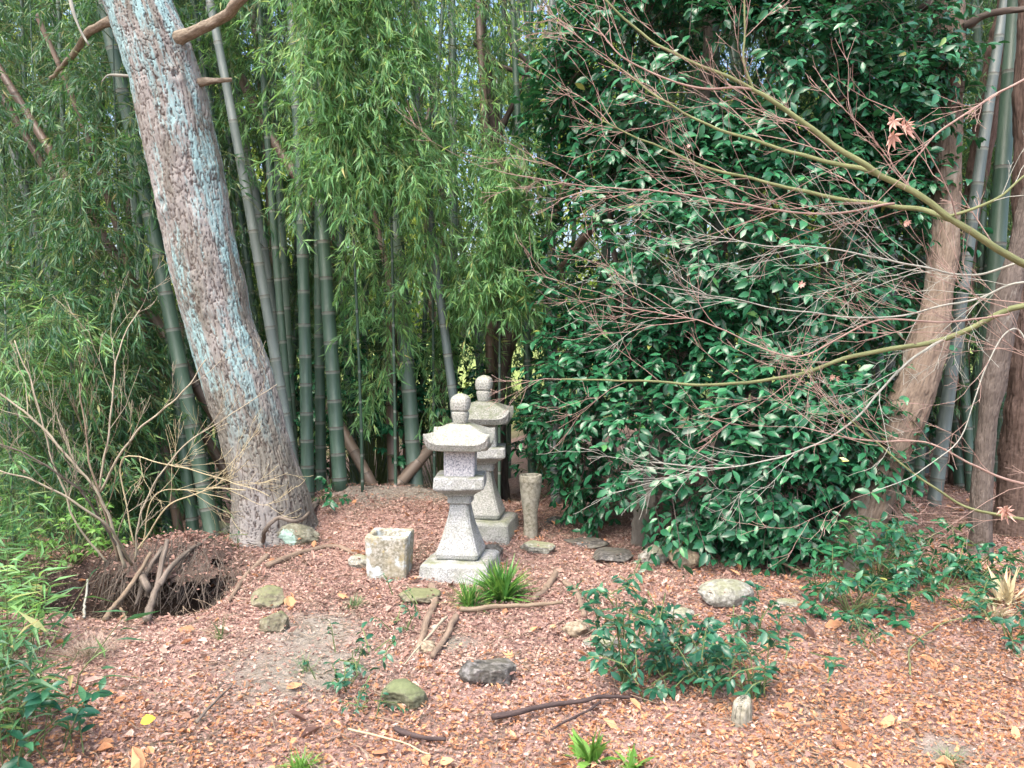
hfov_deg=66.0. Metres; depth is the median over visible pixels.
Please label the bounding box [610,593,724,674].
evergreen seedling
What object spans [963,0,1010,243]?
bamboo
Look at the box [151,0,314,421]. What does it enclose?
bamboo
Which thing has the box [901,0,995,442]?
bamboo
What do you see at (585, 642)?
rock
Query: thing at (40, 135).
bamboo
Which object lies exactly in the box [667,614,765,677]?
evergreen seedling
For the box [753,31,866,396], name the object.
bamboo
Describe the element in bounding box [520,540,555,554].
rock
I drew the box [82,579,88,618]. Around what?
stick
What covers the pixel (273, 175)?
bamboo
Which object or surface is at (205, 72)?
bamboo
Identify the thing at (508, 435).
bamboo
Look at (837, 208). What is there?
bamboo
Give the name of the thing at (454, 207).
bamboo
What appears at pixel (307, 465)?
bamboo
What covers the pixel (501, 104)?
bamboo
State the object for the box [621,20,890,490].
bamboo
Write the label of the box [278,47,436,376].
bamboo
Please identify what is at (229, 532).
evergreen seedling
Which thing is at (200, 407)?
leafy bamboo
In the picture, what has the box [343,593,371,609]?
grass tuft
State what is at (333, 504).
evergreen seedling
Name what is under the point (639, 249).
bamboo
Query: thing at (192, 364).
bamboo
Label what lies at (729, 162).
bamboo
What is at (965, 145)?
bamboo
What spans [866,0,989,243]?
bamboo
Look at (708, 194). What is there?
bamboo
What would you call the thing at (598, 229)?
bamboo
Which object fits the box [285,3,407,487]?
bamboo
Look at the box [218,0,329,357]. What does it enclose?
bamboo
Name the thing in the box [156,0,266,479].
bamboo
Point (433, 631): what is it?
stick
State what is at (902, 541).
grass tuft
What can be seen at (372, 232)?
bamboo
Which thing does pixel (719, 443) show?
bamboo
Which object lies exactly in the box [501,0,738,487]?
bamboo
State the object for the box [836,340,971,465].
evergreen shrub
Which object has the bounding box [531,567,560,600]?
root
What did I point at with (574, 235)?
bamboo
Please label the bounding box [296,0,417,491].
bamboo
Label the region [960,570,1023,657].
evergreen seedling
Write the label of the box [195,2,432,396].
bamboo
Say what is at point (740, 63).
bamboo
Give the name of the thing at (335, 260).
bamboo
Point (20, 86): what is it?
bamboo
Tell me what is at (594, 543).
rock
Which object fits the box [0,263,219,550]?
leafy bamboo
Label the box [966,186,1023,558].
tree
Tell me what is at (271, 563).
root
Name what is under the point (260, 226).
bamboo
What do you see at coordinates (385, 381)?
leafy bamboo
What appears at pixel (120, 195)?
bamboo
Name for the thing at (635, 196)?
bamboo
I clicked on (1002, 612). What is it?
dry grass
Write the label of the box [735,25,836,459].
bamboo
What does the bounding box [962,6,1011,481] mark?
bamboo
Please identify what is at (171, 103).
leaning tree
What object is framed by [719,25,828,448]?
bamboo
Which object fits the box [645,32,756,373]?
bamboo
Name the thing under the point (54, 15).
bamboo
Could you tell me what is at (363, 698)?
evergreen seedling
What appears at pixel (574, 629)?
rock
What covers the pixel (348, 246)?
bamboo
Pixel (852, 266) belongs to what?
bamboo
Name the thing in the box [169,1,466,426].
bamboo
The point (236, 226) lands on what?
bamboo
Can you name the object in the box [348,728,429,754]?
stick
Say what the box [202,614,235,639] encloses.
grass tuft
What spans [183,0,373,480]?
bamboo
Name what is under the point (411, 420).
bamboo
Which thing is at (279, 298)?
bamboo
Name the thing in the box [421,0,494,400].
bamboo
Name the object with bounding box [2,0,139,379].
bamboo
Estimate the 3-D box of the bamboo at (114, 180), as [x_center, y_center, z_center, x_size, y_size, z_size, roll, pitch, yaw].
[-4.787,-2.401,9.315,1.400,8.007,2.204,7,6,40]
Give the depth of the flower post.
5.76 m
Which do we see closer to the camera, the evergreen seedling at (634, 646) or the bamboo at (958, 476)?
the evergreen seedling at (634, 646)
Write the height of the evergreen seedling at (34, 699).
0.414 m
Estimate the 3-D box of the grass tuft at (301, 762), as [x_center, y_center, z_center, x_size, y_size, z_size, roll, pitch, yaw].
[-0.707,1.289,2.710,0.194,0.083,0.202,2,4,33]
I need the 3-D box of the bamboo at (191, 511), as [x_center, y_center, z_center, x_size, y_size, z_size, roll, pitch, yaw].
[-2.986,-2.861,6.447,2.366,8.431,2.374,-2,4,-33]
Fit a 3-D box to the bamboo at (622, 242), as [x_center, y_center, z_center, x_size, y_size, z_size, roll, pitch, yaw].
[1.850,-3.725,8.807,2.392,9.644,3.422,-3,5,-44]
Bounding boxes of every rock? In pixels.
[200,521,229,534]
[250,585,284,608]
[259,610,288,633]
[276,523,319,545]
[348,554,365,567]
[380,678,427,710]
[398,587,440,603]
[414,640,441,653]
[458,658,516,685]
[485,544,502,558]
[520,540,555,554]
[544,516,565,525]
[560,620,591,637]
[564,537,609,548]
[582,635,617,648]
[593,547,633,562]
[638,544,669,565]
[664,607,694,621]
[668,549,699,569]
[697,579,753,607]
[773,598,799,608]
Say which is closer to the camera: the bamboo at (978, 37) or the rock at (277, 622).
the rock at (277, 622)
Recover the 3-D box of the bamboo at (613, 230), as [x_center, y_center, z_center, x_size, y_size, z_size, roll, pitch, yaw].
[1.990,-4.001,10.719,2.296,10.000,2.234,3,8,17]
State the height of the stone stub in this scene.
0.137 m
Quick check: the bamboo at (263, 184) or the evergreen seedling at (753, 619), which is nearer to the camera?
the evergreen seedling at (753, 619)
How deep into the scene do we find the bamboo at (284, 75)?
8.30 m
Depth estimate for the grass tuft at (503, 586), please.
4.55 m
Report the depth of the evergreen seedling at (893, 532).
4.67 m
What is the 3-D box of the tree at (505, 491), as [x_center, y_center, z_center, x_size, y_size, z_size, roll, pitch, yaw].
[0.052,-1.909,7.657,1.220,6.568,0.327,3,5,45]
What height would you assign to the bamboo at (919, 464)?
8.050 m
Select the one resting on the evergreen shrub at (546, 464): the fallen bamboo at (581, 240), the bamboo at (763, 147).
the fallen bamboo at (581, 240)
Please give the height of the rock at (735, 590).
0.169 m
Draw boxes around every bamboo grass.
[0,448,50,571]
[0,503,84,616]
[0,539,77,658]
[0,568,157,764]
[1,495,70,537]
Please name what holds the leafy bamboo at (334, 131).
on the ground at (320, 680)
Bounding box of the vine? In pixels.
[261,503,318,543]
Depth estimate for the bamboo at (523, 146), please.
10.74 m
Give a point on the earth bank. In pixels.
(221, 554)
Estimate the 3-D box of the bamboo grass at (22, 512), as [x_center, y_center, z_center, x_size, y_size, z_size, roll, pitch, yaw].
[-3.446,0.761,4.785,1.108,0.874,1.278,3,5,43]
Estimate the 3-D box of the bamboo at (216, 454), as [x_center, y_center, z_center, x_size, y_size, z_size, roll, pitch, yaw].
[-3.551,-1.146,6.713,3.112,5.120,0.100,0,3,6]
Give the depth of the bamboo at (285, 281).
7.39 m
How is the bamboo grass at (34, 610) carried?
on the ground at (320, 680)
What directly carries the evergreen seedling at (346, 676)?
on the ground at (320, 680)
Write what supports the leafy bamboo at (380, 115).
on the ground at (320, 680)
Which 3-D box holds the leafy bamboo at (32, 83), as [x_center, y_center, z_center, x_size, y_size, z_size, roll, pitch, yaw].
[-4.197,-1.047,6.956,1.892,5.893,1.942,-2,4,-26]
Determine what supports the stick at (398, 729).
on the ground at (320, 680)
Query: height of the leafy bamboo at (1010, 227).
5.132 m
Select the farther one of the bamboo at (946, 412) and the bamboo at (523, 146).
the bamboo at (523, 146)
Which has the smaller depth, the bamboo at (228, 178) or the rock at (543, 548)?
the rock at (543, 548)
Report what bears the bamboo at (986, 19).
on the ground at (320, 680)
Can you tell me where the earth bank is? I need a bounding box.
[106,536,237,600]
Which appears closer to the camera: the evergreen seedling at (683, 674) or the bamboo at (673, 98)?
the evergreen seedling at (683, 674)
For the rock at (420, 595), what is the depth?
4.49 m
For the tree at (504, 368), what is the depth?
7.50 m
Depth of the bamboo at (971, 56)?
9.27 m
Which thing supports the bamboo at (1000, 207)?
on the ground at (320, 680)
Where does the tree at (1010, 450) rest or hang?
on the ground at (320, 680)
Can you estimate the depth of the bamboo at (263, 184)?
8.67 m
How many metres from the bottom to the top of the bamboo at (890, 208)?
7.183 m
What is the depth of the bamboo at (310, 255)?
11.42 m
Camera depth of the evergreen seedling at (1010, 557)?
4.82 m
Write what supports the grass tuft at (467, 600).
on the ground at (320, 680)
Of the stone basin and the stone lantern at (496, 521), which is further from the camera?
the stone lantern at (496, 521)
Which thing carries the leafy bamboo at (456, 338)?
on the ground at (320, 680)
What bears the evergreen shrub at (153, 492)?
on the ground at (320, 680)
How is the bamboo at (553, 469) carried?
on the ground at (320, 680)
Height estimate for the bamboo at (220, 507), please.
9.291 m
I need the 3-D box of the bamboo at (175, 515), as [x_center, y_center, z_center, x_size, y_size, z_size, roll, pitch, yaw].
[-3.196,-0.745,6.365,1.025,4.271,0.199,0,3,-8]
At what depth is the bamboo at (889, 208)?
8.63 m
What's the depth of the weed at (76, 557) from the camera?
5.15 m
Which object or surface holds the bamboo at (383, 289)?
on the ground at (320, 680)
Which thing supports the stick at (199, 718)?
on the ground at (320, 680)
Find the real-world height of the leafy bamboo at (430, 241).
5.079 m
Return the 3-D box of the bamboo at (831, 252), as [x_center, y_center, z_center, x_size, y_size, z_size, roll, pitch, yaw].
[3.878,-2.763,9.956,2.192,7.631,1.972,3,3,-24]
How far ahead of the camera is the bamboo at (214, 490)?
10.40 m
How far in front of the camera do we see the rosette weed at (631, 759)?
2.75 m
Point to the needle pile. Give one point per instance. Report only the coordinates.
(90, 653)
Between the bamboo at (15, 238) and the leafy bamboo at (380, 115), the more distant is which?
the bamboo at (15, 238)
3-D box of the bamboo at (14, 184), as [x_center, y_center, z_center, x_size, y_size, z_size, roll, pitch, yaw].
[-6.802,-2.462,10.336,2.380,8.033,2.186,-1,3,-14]
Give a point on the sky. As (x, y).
(436, 28)
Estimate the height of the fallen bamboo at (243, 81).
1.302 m
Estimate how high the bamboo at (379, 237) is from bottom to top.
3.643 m
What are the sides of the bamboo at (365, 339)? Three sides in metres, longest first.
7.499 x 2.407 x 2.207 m
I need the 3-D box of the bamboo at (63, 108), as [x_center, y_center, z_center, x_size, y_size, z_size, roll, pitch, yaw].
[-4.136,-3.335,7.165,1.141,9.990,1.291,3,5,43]
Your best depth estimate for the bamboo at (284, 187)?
9.26 m
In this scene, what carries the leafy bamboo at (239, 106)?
on the ground at (320, 680)
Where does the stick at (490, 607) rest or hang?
on the ground at (320, 680)
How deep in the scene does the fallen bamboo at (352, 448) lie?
7.01 m
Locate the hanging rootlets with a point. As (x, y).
(123, 584)
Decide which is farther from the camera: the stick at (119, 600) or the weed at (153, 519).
the weed at (153, 519)
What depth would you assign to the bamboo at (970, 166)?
7.30 m
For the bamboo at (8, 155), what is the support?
on the ground at (320, 680)
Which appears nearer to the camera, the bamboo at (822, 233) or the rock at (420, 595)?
the rock at (420, 595)
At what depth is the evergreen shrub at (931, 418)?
8.98 m
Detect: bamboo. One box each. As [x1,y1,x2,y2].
[0,0,65,345]
[0,0,84,300]
[0,0,91,537]
[0,0,106,547]
[0,0,110,429]
[0,0,125,533]
[0,0,129,534]
[0,0,153,546]
[0,0,200,525]
[0,0,230,536]
[0,1,122,528]
[0,2,86,305]
[0,2,87,486]
[0,6,47,343]
[0,7,82,531]
[0,7,132,538]
[0,16,44,537]
[0,35,49,395]
[0,52,33,422]
[0,64,216,430]
[0,90,230,489]
[0,95,177,548]
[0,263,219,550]
[0,275,165,559]
[1,0,291,533]
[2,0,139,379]
[2,4,110,490]
[3,0,119,460]
[6,0,120,433]
[14,0,198,547]
[24,0,234,234]
[26,0,246,537]
[26,0,247,520]
[32,287,230,548]
[34,2,197,415]
[35,13,183,534]
[39,6,182,535]
[51,8,218,499]
[61,8,270,495]
[62,37,167,415]
[66,0,259,529]
[67,4,223,511]
[74,0,178,504]
[90,0,381,431]
[120,3,264,515]
[141,24,283,411]
[144,16,290,351]
[146,0,266,520]
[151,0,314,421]
[151,60,252,492]
[154,14,251,391]
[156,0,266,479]
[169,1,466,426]
[174,0,363,298]
[177,0,277,330]
[181,0,298,460]
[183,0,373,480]
[185,0,296,448]
[190,0,308,275]
[191,0,440,492]
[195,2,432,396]
[195,6,296,404]
[196,8,375,491]
[206,0,299,466]
[213,73,267,347]
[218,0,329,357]
[219,0,459,485]
[224,3,412,482]
[231,0,441,491]
[238,74,313,209]
[242,0,412,364]
[245,7,314,400]
[249,0,436,499]
[250,16,355,417]
[251,13,293,357]
[252,0,477,485]
[257,18,388,309]
[257,44,444,484]
[268,0,470,487]
[272,8,406,399]
[273,12,378,447]
[273,34,372,464]
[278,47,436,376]
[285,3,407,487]
[288,0,536,480]
[290,0,477,463]
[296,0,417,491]
[313,224,451,483]
[325,397,378,485]
[339,0,533,421]
[347,2,426,475]
[349,2,445,463]
[354,154,407,484]
[355,6,480,469]
[360,0,539,417]
[361,0,508,466]
[365,193,544,439]
[367,0,514,374]
[373,0,501,448]
[386,108,433,484]
[391,417,451,484]
[406,0,632,472]
[406,23,580,375]
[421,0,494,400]
[435,131,576,496]
[436,0,597,503]
[440,0,543,382]
[443,0,565,388]
[445,0,556,361]
[460,0,593,465]
[462,0,546,478]
[472,0,594,410]
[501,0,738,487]
[507,180,568,375]
[532,4,629,419]
[540,11,728,452]
[556,219,601,282]
[561,24,658,375]
[578,20,794,425]
[581,3,737,474]
[585,25,739,475]
[587,16,732,436]
[593,5,769,412]
[593,18,799,470]
[602,5,851,488]
[613,36,709,454]
[618,27,751,418]
[620,12,782,443]
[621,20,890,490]
[626,37,731,435]
[644,19,840,467]
[645,29,771,451]
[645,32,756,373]
[662,30,777,422]
[702,16,912,386]
[708,29,855,382]
[709,38,820,341]
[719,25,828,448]
[730,29,822,391]
[734,1,972,477]
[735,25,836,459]
[741,21,871,442]
[747,7,921,402]
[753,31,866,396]
[765,36,969,299]
[781,0,892,452]
[785,23,886,378]
[805,1,987,286]
[825,0,920,384]
[826,0,1012,478]
[826,11,1010,492]
[830,1,1011,472]
[845,0,991,368]
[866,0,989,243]
[874,0,1013,418]
[881,0,1011,428]
[883,0,1011,376]
[886,7,902,396]
[888,9,989,487]
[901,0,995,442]
[913,0,995,497]
[915,1,1012,450]
[923,0,1013,347]
[926,0,1006,507]
[947,0,1003,487]
[962,0,1013,337]
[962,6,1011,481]
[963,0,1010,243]
[964,1,994,164]
[965,0,995,490]
[968,0,1017,515]
[976,0,1012,272]
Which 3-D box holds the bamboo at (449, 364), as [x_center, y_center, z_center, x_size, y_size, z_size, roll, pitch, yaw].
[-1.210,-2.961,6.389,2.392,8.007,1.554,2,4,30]
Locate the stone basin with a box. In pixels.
[365,528,413,580]
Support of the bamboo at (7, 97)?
on the ground at (320, 680)
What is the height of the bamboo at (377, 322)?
10.073 m
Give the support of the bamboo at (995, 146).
on the ground at (320, 680)
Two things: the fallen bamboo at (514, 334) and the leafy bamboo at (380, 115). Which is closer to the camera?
the leafy bamboo at (380, 115)
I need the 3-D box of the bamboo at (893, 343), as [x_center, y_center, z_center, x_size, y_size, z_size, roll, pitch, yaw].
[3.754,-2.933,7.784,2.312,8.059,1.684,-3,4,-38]
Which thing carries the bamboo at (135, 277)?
on the ground at (320, 680)
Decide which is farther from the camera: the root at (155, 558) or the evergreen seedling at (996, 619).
the root at (155, 558)
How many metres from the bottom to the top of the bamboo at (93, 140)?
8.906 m
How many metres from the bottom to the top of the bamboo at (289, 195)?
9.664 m
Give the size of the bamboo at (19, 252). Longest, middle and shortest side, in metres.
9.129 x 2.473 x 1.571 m
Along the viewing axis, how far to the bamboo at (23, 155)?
9.72 m
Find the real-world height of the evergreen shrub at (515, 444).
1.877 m
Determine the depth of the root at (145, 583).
4.77 m
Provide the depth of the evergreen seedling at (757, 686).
3.23 m
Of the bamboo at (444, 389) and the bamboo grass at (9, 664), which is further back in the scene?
the bamboo at (444, 389)
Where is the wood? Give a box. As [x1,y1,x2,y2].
[0,0,1009,398]
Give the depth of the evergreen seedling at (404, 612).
4.03 m
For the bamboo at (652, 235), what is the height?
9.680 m
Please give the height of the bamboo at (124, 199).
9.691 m
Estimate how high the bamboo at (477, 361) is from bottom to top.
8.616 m
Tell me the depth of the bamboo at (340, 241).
7.56 m
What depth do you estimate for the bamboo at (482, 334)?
12.18 m
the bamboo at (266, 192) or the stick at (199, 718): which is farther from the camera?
the bamboo at (266, 192)
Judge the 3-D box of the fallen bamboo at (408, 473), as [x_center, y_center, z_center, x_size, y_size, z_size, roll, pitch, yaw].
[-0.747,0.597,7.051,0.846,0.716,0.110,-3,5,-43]
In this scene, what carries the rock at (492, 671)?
on the ground at (320, 680)
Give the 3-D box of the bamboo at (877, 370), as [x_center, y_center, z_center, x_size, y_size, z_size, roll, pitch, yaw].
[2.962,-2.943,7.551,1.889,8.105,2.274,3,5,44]
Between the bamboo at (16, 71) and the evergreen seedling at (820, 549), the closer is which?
the evergreen seedling at (820, 549)
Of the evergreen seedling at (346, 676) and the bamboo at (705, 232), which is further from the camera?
the bamboo at (705, 232)
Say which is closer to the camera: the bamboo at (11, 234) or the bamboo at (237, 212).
the bamboo at (11, 234)
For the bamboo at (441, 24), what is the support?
on the ground at (320, 680)
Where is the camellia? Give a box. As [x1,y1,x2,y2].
[498,0,1009,577]
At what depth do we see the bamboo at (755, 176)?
10.41 m
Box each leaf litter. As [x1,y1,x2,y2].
[0,475,1023,767]
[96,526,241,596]
[200,518,801,707]
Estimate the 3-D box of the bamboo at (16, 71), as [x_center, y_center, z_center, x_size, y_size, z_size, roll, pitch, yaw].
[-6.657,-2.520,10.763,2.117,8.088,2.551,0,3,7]
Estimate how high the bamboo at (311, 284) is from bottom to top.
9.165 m
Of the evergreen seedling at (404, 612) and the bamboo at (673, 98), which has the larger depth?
the bamboo at (673, 98)
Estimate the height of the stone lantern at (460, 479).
1.277 m
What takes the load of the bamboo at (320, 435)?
on the ground at (320, 680)
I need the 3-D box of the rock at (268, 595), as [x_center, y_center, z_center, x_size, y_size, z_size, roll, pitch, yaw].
[-1.355,1.194,4.374,0.196,0.148,0.143,0,3,0]
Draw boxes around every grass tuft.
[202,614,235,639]
[276,745,324,767]
[291,651,321,674]
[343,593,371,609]
[436,574,494,613]
[463,554,540,605]
[889,529,915,546]
[931,744,970,767]
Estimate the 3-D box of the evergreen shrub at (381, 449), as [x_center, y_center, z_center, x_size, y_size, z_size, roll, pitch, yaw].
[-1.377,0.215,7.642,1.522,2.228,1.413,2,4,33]
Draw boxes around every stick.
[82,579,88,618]
[102,552,152,621]
[118,603,127,621]
[195,683,233,723]
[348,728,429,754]
[393,725,445,740]
[404,616,447,664]
[459,600,562,611]
[491,694,632,719]
[551,701,600,729]
[772,555,813,577]
[908,611,994,675]
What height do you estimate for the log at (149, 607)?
0.275 m
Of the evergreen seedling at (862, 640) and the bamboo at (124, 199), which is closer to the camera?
the evergreen seedling at (862, 640)
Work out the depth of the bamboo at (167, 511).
6.65 m
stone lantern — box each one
[419,393,500,585]
[468,375,518,545]
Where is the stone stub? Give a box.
[731,695,752,727]
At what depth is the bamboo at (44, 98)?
9.26 m
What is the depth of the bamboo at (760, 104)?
11.15 m
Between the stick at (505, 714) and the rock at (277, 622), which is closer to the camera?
the stick at (505, 714)
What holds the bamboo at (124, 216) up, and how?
on the ground at (320, 680)
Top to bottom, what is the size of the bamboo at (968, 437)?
7.959 m
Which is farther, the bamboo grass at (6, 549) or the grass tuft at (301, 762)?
the bamboo grass at (6, 549)
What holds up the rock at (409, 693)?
on the ground at (320, 680)
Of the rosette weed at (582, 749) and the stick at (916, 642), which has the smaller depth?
the rosette weed at (582, 749)
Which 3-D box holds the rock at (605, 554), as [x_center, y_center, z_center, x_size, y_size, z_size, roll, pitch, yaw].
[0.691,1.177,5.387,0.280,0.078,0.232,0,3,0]
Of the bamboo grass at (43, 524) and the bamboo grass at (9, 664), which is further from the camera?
the bamboo grass at (43, 524)
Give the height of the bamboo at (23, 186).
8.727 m
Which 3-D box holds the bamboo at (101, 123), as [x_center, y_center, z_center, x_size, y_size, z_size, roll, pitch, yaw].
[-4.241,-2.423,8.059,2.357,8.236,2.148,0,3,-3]
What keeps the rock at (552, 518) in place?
on the ground at (320, 680)
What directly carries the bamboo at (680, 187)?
on the ground at (320, 680)
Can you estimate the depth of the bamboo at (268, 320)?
6.58 m
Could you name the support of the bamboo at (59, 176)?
on the ground at (320, 680)
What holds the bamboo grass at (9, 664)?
on the ground at (320, 680)
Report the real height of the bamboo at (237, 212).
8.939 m
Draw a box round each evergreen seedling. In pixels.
[0,675,112,767]
[208,506,246,548]
[297,619,402,702]
[312,476,351,510]
[339,676,408,718]
[370,573,420,632]
[566,559,680,703]
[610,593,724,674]
[654,603,736,698]
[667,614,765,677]
[693,627,845,702]
[726,580,806,643]
[787,541,944,630]
[795,511,902,562]
[804,513,934,597]
[844,590,924,653]
[884,517,1001,596]
[904,567,1001,621]
[934,536,1023,588]
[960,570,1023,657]
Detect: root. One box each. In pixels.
[134,546,163,605]
[138,570,152,598]
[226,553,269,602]
[265,544,356,567]
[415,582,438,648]
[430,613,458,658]
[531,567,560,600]
[562,579,586,617]
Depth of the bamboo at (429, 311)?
9.62 m
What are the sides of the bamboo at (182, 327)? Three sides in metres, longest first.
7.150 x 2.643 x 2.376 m
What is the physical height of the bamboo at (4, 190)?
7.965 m
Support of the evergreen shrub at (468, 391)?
on the ground at (320, 680)
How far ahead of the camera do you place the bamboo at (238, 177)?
10.58 m
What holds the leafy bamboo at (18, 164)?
on the ground at (320, 680)
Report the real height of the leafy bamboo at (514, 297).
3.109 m
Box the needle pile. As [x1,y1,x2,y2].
[39,625,135,672]
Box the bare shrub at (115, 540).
[0,260,312,568]
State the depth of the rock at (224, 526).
6.40 m
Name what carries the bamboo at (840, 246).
on the ground at (320, 680)
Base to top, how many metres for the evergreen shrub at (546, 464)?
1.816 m
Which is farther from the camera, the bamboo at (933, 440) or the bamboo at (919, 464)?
the bamboo at (933, 440)
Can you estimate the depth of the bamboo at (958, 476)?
7.86 m
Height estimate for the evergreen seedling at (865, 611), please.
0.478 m
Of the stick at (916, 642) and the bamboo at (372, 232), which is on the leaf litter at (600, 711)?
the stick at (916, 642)
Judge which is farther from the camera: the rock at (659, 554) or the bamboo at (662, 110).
the bamboo at (662, 110)
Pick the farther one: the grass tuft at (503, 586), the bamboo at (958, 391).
the bamboo at (958, 391)
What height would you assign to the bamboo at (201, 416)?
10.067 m
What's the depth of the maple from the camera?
3.19 m
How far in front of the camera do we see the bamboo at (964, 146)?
8.66 m
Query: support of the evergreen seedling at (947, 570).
on the ground at (320, 680)
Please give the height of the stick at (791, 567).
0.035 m
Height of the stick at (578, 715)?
0.020 m
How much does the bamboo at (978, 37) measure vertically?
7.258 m
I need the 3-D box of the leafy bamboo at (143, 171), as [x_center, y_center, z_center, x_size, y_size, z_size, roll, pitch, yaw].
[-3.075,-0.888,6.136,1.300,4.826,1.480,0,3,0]
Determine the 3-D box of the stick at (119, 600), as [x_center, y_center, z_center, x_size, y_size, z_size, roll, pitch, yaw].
[-2.230,1.164,4.506,0.118,0.207,0.807,0,3,-8]
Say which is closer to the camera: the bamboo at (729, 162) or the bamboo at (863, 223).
the bamboo at (863, 223)
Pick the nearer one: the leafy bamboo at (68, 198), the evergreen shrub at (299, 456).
the leafy bamboo at (68, 198)
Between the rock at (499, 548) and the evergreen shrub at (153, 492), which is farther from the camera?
the evergreen shrub at (153, 492)
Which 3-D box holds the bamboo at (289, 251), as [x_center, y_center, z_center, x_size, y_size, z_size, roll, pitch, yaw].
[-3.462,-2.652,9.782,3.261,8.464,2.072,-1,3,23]
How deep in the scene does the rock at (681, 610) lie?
4.16 m
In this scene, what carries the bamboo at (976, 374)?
on the ground at (320, 680)
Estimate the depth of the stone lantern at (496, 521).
5.69 m
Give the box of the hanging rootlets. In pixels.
[76,532,242,619]
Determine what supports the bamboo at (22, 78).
on the ground at (320, 680)
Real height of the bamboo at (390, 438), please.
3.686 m
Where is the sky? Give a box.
[0,0,1009,342]
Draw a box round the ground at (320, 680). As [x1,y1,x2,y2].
[0,342,1023,767]
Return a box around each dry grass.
[952,565,1023,606]
[958,596,1019,620]
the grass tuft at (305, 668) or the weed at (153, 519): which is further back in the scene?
the weed at (153, 519)
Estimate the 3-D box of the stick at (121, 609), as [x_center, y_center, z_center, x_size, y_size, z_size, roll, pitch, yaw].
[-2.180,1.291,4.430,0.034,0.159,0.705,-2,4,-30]
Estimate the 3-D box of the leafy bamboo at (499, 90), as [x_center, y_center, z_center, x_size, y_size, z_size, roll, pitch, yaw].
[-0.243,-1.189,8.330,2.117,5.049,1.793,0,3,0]
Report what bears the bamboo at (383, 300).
on the ground at (320, 680)
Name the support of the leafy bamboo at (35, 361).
on the ground at (320, 680)
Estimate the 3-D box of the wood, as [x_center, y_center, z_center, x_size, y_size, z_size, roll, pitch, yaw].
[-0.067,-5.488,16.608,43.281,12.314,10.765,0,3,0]
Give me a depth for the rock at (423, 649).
3.77 m
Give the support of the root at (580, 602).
on the ground at (320, 680)
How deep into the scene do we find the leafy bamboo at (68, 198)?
5.94 m
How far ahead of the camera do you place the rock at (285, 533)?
5.51 m
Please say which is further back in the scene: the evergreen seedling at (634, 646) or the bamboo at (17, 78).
the bamboo at (17, 78)
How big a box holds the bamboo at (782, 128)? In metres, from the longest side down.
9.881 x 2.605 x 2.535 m
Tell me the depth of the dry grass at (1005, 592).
4.43 m
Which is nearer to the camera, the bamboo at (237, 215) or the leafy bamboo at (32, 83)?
the leafy bamboo at (32, 83)
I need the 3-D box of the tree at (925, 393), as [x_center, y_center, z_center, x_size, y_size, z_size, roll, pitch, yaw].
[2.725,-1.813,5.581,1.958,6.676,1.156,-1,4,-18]
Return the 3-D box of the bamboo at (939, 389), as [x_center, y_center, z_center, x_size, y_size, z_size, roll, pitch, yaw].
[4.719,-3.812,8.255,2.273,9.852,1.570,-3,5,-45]
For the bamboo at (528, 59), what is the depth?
8.44 m
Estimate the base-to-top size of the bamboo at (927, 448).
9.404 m
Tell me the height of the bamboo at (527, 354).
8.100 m
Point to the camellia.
(908, 84)
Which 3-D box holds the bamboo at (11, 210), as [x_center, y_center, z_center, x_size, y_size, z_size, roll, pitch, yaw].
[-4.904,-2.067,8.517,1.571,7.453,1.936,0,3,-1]
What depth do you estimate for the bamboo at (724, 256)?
8.39 m
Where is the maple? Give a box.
[391,0,1023,567]
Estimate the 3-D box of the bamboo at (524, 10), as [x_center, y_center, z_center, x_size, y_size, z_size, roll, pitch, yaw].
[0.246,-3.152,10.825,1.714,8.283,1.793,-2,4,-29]
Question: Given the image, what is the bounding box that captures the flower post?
[519,473,541,538]
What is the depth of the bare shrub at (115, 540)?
4.79 m
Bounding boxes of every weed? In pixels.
[4,494,132,566]
[62,500,164,548]
[565,724,620,767]
[616,743,655,767]
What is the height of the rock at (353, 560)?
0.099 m
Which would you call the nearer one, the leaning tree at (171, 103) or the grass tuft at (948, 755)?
the grass tuft at (948, 755)
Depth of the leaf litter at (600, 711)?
3.51 m
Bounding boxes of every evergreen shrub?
[33,370,219,535]
[205,320,349,499]
[290,291,442,485]
[373,321,524,488]
[504,316,580,474]
[509,306,630,499]
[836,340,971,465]
[928,338,973,437]
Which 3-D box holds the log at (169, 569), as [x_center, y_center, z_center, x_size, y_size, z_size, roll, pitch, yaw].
[-2.108,1.141,5.146,0.047,0.168,0.721,0,3,6]
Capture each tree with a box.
[49,0,318,547]
[473,0,541,500]
[493,147,519,488]
[818,0,1023,572]
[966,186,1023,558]
[992,0,1023,538]
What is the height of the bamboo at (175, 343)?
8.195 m
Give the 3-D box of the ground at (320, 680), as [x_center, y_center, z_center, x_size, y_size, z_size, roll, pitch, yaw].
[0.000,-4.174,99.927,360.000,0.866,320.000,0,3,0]
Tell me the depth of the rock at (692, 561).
5.14 m
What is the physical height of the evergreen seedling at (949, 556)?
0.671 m
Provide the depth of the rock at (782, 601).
4.37 m
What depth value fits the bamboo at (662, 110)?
8.56 m

